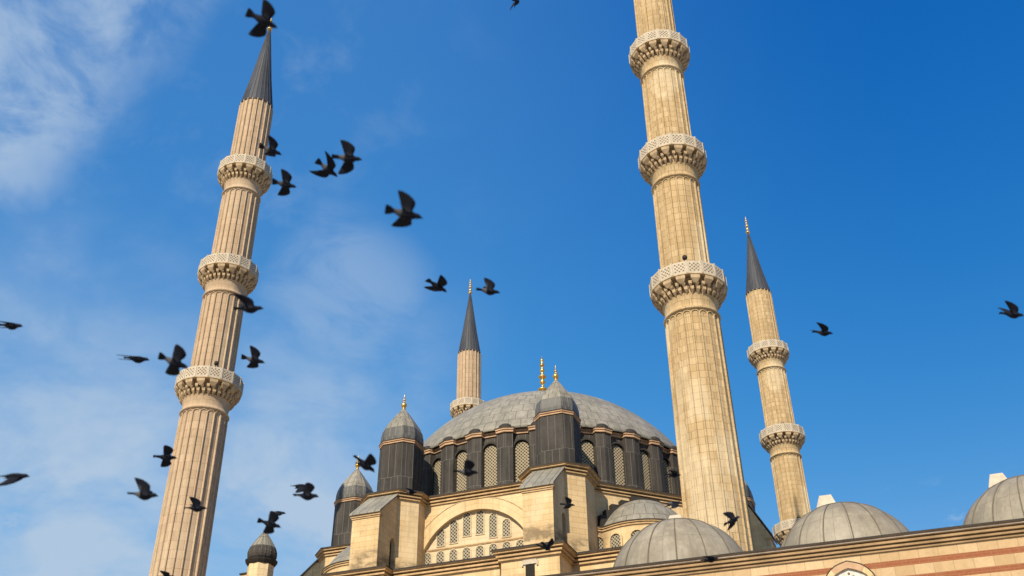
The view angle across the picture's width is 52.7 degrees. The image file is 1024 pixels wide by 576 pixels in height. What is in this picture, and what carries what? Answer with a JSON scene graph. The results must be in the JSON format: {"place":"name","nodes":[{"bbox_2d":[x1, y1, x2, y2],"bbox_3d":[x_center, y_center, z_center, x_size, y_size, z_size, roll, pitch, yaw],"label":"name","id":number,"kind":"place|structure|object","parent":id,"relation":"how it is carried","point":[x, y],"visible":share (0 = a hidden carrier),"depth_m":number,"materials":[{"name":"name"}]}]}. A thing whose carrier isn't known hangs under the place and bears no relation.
{"place":"outdoors","nodes":[
{"label":"outdoors","id":0,"kind":"place"},
{"bbox_2d":[0,321,22,329],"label":"pigeon","id":1,"kind":"object","parent":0,"point":[11,326],"visible":1,"depth_m":14.30,"materials":[{"name":"black"}]},
{"bbox_2d":[0,473,29,485],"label":"pigeon","id":2,"kind":"object","parent":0,"point":[11,478],"visible":1,"depth_m":12.16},
{"bbox_2d":[120,355,148,362],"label":"pigeon","id":3,"kind":"object","parent":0,"point":[137,359],"visible":1,"depth_m":14.31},
{"bbox_2d":[127,478,158,499],"bbox_3d":[-4.202,2.326,11.829,0.353,0.220,0.241,5,-34,-2],"label":"pigeon","id":4,"kind":"object","parent":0,"point":[145,493],"visible":1,"depth_m":11.77,"materials":[{"name":"grey"}]},
{"bbox_2d":[153,445,176,466],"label":"pigeon","id":5,"kind":"object","parent":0,"point":[166,457],"visible":1,"depth_m":15.68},
{"bbox_2d":[160,571,173,575],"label":"pigeon","id":6,"kind":"object","parent":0,"point":[164,573],"visible":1,"depth_m":19.31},
{"bbox_2d":[158,344,187,375],"bbox_3d":[-3.723,0.813,11.392,0.353,0.153,0.381,24,-57,-4],"label":"pigeon","id":7,"kind":"object","parent":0,"point":[174,362],"visible":1,"depth_m":11.35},
{"bbox_2d":[184,497,206,511],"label":"pigeon","id":8,"kind":"object","parent":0,"point":[195,505],"visible":1,"depth_m":16.46,"materials":[{"name":"black"}]},
{"bbox_2d":[149,18,272,575],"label":"minaret","id":9,"kind":"object","parent":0,"point":[209,386],"visible":0.98,"depth_m":73.83,"materials":[{"name":"stone"}]},
{"bbox_2d":[232,293,263,312],"bbox_3d":[-3.109,0.200,12.222,0.356,0.203,0.298,-1,-33,0],"label":"pigeon","id":10,"kind":"object","parent":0,"point":[247,305],"visible":1,"depth_m":12.17,"materials":[{"name":"black"}]},
{"bbox_2d":[241,345,263,367],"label":"pigeon","id":11,"kind":"object","parent":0,"point":[254,360],"visible":1,"depth_m":14.96,"materials":[{"name":"black"}]},
{"bbox_2d":[245,0,276,36],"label":"pigeon","id":12,"kind":"object","parent":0,"point":[264,21],"visible":1,"depth_m":10.62,"materials":[{"name":"black"}]},
{"bbox_2d":[257,511,280,533],"bbox_3d":[-3.517,3.415,15.002,0.353,0.149,0.381,19,-57,-8],"label":"pigeon","id":13,"kind":"object","parent":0,"point":[270,523],"visible":1,"depth_m":14.96,"materials":[{"name":"black"}]},
{"bbox_2d":[259,135,280,156],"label":"pigeon","id":14,"kind":"object","parent":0,"point":[271,150],"visible":1,"depth_m":14.95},
{"bbox_2d":[274,511,285,515],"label":"pigeon","id":15,"kind":"object","parent":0,"point":[279,513],"visible":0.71,"depth_m":21.96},
{"bbox_2d":[272,169,296,195],"bbox_3d":[-3.155,-1.436,14.346,0.353,0.136,0.389,14,-56,0],"label":"pigeon","id":16,"kind":"object","parent":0,"point":[285,184],"visible":1,"depth_m":14.31,"materials":[{"name":"black"}]},
{"bbox_2d":[291,484,304,492],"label":"pigeon","id":17,"kind":"object","parent":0,"point":[299,487],"visible":0.68,"depth_m":18.25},
{"bbox_2d":[293,482,318,499],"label":"pigeon","id":18,"kind":"object","parent":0,"point":[308,489],"visible":1,"depth_m":13.70,"materials":[{"name":"black"}]},
{"bbox_2d":[310,151,337,177],"bbox_3d":[-2.457,-1.581,13.730,0.353,0.102,0.361,38,-55,-14],"label":"pigeon","id":19,"kind":"object","parent":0,"point":[328,169],"visible":1,"depth_m":13.71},
{"bbox_2d":[332,140,361,173],"bbox_3d":[-1.878,-1.484,11.784,0.353,0.180,0.356,6,-53,2],"label":"pigeon","id":20,"kind":"object","parent":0,"point":[348,158],"visible":1,"depth_m":11.75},
{"bbox_2d":[353,454,375,472],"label":"pigeon","id":21,"kind":"object","parent":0,"point":[368,462],"visible":1,"depth_m":13.15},
{"bbox_2d":[385,190,422,226],"bbox_3d":[-0.984,-0.682,9.454,0.353,0.176,0.363,13,-49,-3],"label":"pigeon","id":22,"kind":"object","parent":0,"point":[406,214],"visible":1,"depth_m":9.40,"materials":[{"name":"black"}]},
{"bbox_2d":[403,488,416,494],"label":"pigeon","id":23,"kind":"object","parent":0,"point":[411,492],"visible":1,"depth_m":22.60,"materials":[{"name":"black"}]},
{"bbox_2d":[424,275,446,291],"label":"pigeon","id":24,"kind":"object","parent":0,"point":[439,284],"visible":1,"depth_m":14.30,"materials":[{"name":"black"}]},
{"bbox_2d":[453,460,477,476],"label":"pigeon","id":25,"kind":"object","parent":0,"point":[467,470],"visible":1,"depth_m":14.30,"materials":[{"name":"black"}]},
{"bbox_2d":[450,279,484,417],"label":"minaret","id":26,"kind":"object","parent":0,"point":[469,377],"visible":0.19,"depth_m":121.89,"materials":[{"name":"stone"}]},
{"bbox_2d":[476,278,499,294],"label":"pigeon","id":27,"kind":"object","parent":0,"point":[488,289],"visible":1,"depth_m":14.97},
{"bbox_2d":[239,357,777,575],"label":"mosque","id":28,"kind":"structure","parent":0,"point":[543,452],"depth_m":70.43,"materials":[{"name":"stone"}]},
{"bbox_2d":[0,0,1023,575],"label":"sky","id":29,"kind":"structure","parent":0,"point":[870,152],"materials":[{"name":"blue"}]},
{"bbox_2d":[510,0,518,9],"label":"pigeon","id":30,"kind":"object","parent":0,"point":[516,2],"visible":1,"depth_m":21.89,"materials":[{"name":"black"}]},
{"bbox_2d":[536,538,553,550],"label":"pigeon","id":31,"kind":"object","parent":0,"point":[548,545],"visible":1,"depth_m":19.38,"materials":[{"name":"black"}]},
{"bbox_2d":[560,497,574,508],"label":"pigeon","id":32,"kind":"object","parent":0,"point":[567,504],"visible":1,"depth_m":21.95,"materials":[{"name":"black"}]},
{"bbox_2d":[665,501,680,508],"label":"pigeon","id":33,"kind":"object","parent":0,"point":[673,504],"visible":1,"depth_m":19.36,"materials":[{"name":"grey"}]},
{"bbox_2d":[665,470,680,477],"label":"pigeon","id":34,"kind":"object","parent":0,"point":[674,474],"visible":1,"depth_m":21.94,"materials":[{"name":"black"}]},
{"bbox_2d":[629,0,754,550],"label":"minaret","id":35,"kind":"object","parent":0,"point":[688,289],"visible":1,"depth_m":61.27,"materials":[{"name":"stone"}]},
{"bbox_2d":[699,556,718,562],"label":"pigeon","id":36,"kind":"object","parent":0,"point":[711,559],"visible":1,"depth_m":19.35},
{"bbox_2d":[723,512,739,530],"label":"pigeon","id":37,"kind":"object","parent":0,"point":[732,521],"visible":1,"depth_m":18.31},
{"bbox_2d":[745,217,810,546],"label":"minaret","id":38,"kind":"object","parent":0,"point":[782,437],"visible":0.71,"depth_m":105.36,"materials":[{"name":"stone"}]},
{"bbox_2d":[543,473,1023,575],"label":"courtyard porch","id":39,"kind":"object","parent":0,"point":[828,536],"visible":1,"depth_m":36.09,"materials":[{"name":"stone"}]},
{"bbox_2d":[826,560,875,575],"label":"arched window","id":40,"kind":"structure","parent":39,"relation":"in","point":[855,568],"depth_m":35.16,"materials":[{"name":"stone"}]},
{"bbox_2d":[811,322,832,335],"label":"pigeon","id":41,"kind":"object","parent":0,"point":[823,331],"visible":1,"depth_m":17.31,"materials":[{"name":"black"}]},
{"bbox_2d":[999,300,1023,318],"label":"pigeon","id":42,"kind":"object","parent":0,"point":[1012,312],"visible":1,"depth_m":14.96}
]}

